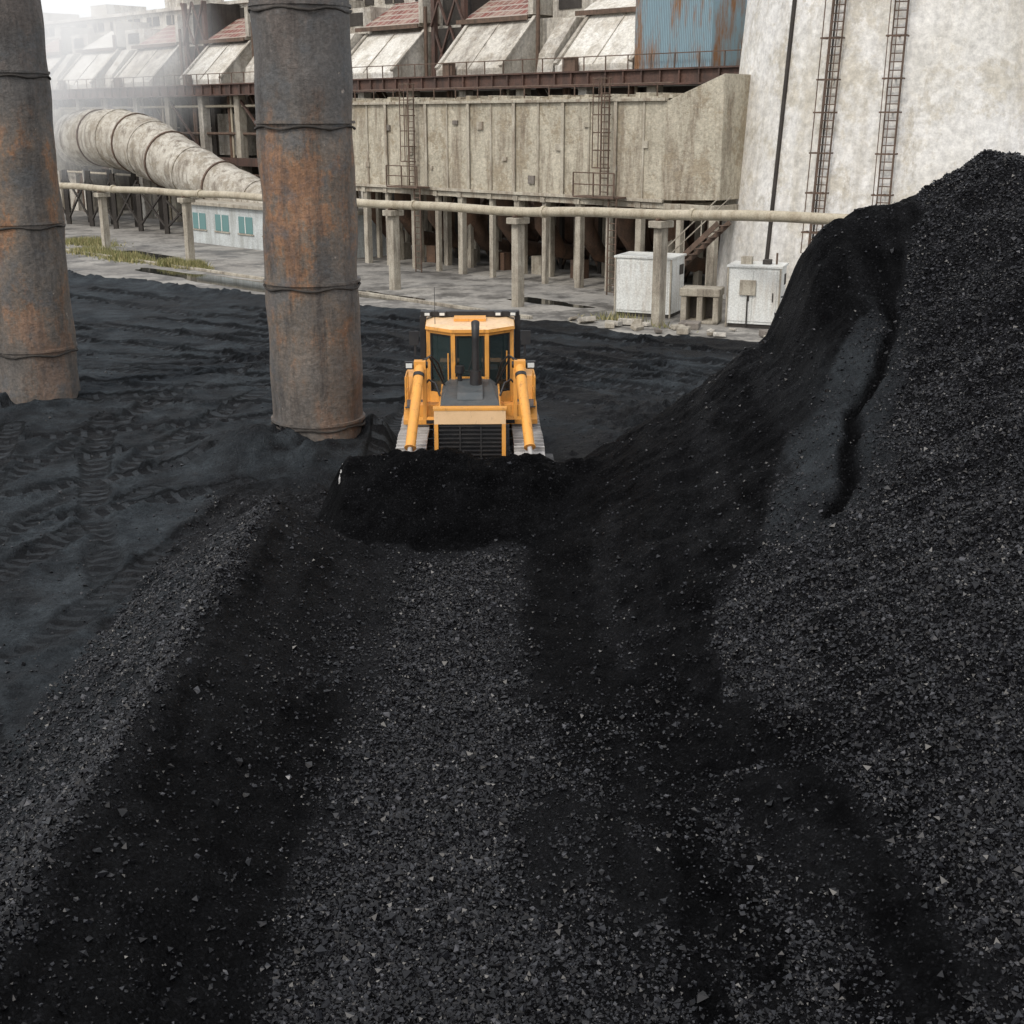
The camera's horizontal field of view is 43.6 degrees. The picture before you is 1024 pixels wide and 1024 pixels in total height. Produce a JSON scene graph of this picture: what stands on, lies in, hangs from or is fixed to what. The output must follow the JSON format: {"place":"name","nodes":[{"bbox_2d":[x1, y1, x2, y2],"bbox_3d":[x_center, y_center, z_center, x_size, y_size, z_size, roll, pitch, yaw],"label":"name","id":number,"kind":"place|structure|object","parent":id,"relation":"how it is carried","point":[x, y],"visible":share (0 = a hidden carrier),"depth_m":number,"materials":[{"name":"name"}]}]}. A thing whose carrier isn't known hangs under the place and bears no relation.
{"place":"outdoors","nodes":[
{"label":"outdoors","id":0,"kind":"place"},
{"bbox_2d":[41,0,231,17],"label":"sky","id":1,"kind":"structure","parent":0,"point":[82,8],"materials":[{"name":"white"}]},
{"bbox_2d":[43,0,746,261],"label":"industrial building","id":2,"kind":"structure","parent":0,"point":[186,67],"depth_m":80.30,"materials":[{"name":"concrete"}]},
{"bbox_2d":[64,209,762,341],"bbox_3d":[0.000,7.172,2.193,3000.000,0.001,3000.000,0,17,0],"label":"ground","id":3,"kind":"structure","parent":0,"point":[477,286],"depth_m":63.60,"materials":[{"name":"grey concrete"}]},
{"bbox_2d":[0,0,80,403],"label":"steel column","id":4,"kind":"structure","parent":3,"relation":"on","point":[38,351],"depth_m":32.96,"materials":[{"name":"brown metal"}]},
{"bbox_2d":[105,250,172,259],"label":"puddle","id":5,"kind":"object","parent":3,"relation":"on","point":[157,256],"visible":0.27,"depth_m":74.39,"materials":[{"name":"black liquid"}]},
{"bbox_2d":[53,108,262,233],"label":"flue pipe","id":6,"kind":"object","parent":3,"relation":"on","point":[158,153],"visible":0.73,"depth_m":88.32,"materials":[{"name":"paint"}]},
{"bbox_2d":[136,268,264,291],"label":"puddle","id":7,"kind":"object","parent":3,"relation":"on","point":[253,285],"visible":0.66,"depth_m":62.76,"materials":[{"name":"black liquid"}]},
{"bbox_2d":[180,199,404,257],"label":"building","id":8,"kind":"structure","parent":3,"relation":"on","point":[229,223],"depth_m":78.92,"materials":[{"name":"paint"}]},
{"bbox_2d":[66,249,532,318],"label":"kerb","id":9,"kind":"structure","parent":3,"relation":"on","point":[523,316],"depth_m":56.51,"materials":[{"name":"concrete"}]},
{"bbox_2d":[248,0,365,441],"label":"steel column","id":10,"kind":"structure","parent":3,"relation":"on","point":[303,84],"depth_m":27.58,"materials":[{"name":"brown metal"}]},
{"bbox_2d":[65,235,672,329],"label":"grass","id":11,"kind":"structure","parent":3,"relation":"on","point":[119,255],"depth_m":71.63,"materials":[{"name":"green plant"}]},
{"bbox_2d":[358,290,424,299],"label":"puddle","id":12,"kind":"object","parent":3,"relation":"on","point":[365,296],"visible":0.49,"depth_m":57.05,"materials":[{"name":"black liquid"}]},
{"bbox_2d":[339,287,557,482],"bbox_3d":[-0.901,-2.596,27.116,4.949,4.090,6.520,0,17,-1],"label":"bulldozer","id":13,"kind":"object","parent":3,"relation":"on","point":[470,385],"visible":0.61,"depth_m":26.98,"materials":[{"name":"metal"}]},
{"bbox_2d":[59,183,847,326],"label":"pipeline","id":14,"kind":"object","parent":3,"relation":"on","point":[662,222],"visible":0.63,"depth_m":53.19,"materials":[{"name":"paint"}]},
{"bbox_2d":[0,151,1023,1023],"bbox_3d":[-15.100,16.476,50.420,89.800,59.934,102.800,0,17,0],"label":"coal heap","id":15,"kind":"object","parent":3,"relation":"on","point":[124,327],"visible":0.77,"depth_m":18.19,"materials":[{"name":"black gravel"}]},
{"bbox_2d":[0,149,1023,1023],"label":"coal rubble","id":16,"kind":"object","parent":3,"relation":"on","point":[16,861],"visible":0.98,"depth_m":14.33,"materials":[{"name":"black gravel"}]},
{"bbox_2d":[371,192,721,282],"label":"support columns","id":17,"kind":"structure","parent":3,"relation":"on","point":[564,240],"depth_m":66.30,"materials":[{"name":"concrete"}]},
{"bbox_2d":[352,73,750,295],"bbox_3d":[0.227,-16.238,62.954,29.666,9.446,7.025,16,23,43],"label":"flue duct","id":18,"kind":"object","parent":3,"relation":"on","point":[645,150],"visible":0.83,"depth_m":59.53,"materials":[{"name":"paint"}]},
{"bbox_2d":[508,297,594,307],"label":"puddle","id":19,"kind":"object","parent":3,"relation":"on","point":[537,300],"visible":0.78,"depth_m":55.16,"materials":[{"name":"black liquid"}]},
{"bbox_2d":[614,251,686,318],"bbox_3d":[5.548,-9.168,51.568,2.420,2.380,1.930,7,19,23],"label":"electrical cabinet","id":20,"kind":"object","parent":3,"relation":"on","point":[633,281],"visible":0.81,"depth_m":50.88,"materials":[{"name":"white metal"}]},
{"bbox_2d":[568,316,767,337],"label":"rubble blocks","id":21,"kind":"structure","parent":3,"relation":"on","point":[684,327],"depth_m":48.01,"materials":[{"name":"concrete"}]},
{"bbox_2d":[680,285,724,324],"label":"concrete plinth","id":22,"kind":"structure","parent":3,"relation":"on","point":[703,304],"depth_m":49.31,"materials":[{"name":"beige concrete"}]},
{"bbox_2d":[725,253,788,328],"bbox_3d":[9.290,-8.461,48.623,2.070,2.750,1.680,6,18,19],"label":"electrical cabinet","id":23,"kind":"object","parent":3,"relation":"on","point":[755,290],"visible":0.89,"depth_m":48.02,"materials":[{"name":"white metal"}]},
{"bbox_2d":[716,0,1023,299],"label":"chimney","id":24,"kind":"object","parent":3,"relation":"on","point":[853,104],"visible":0.69,"depth_m":48.77,"materials":[{"name":"concrete"}]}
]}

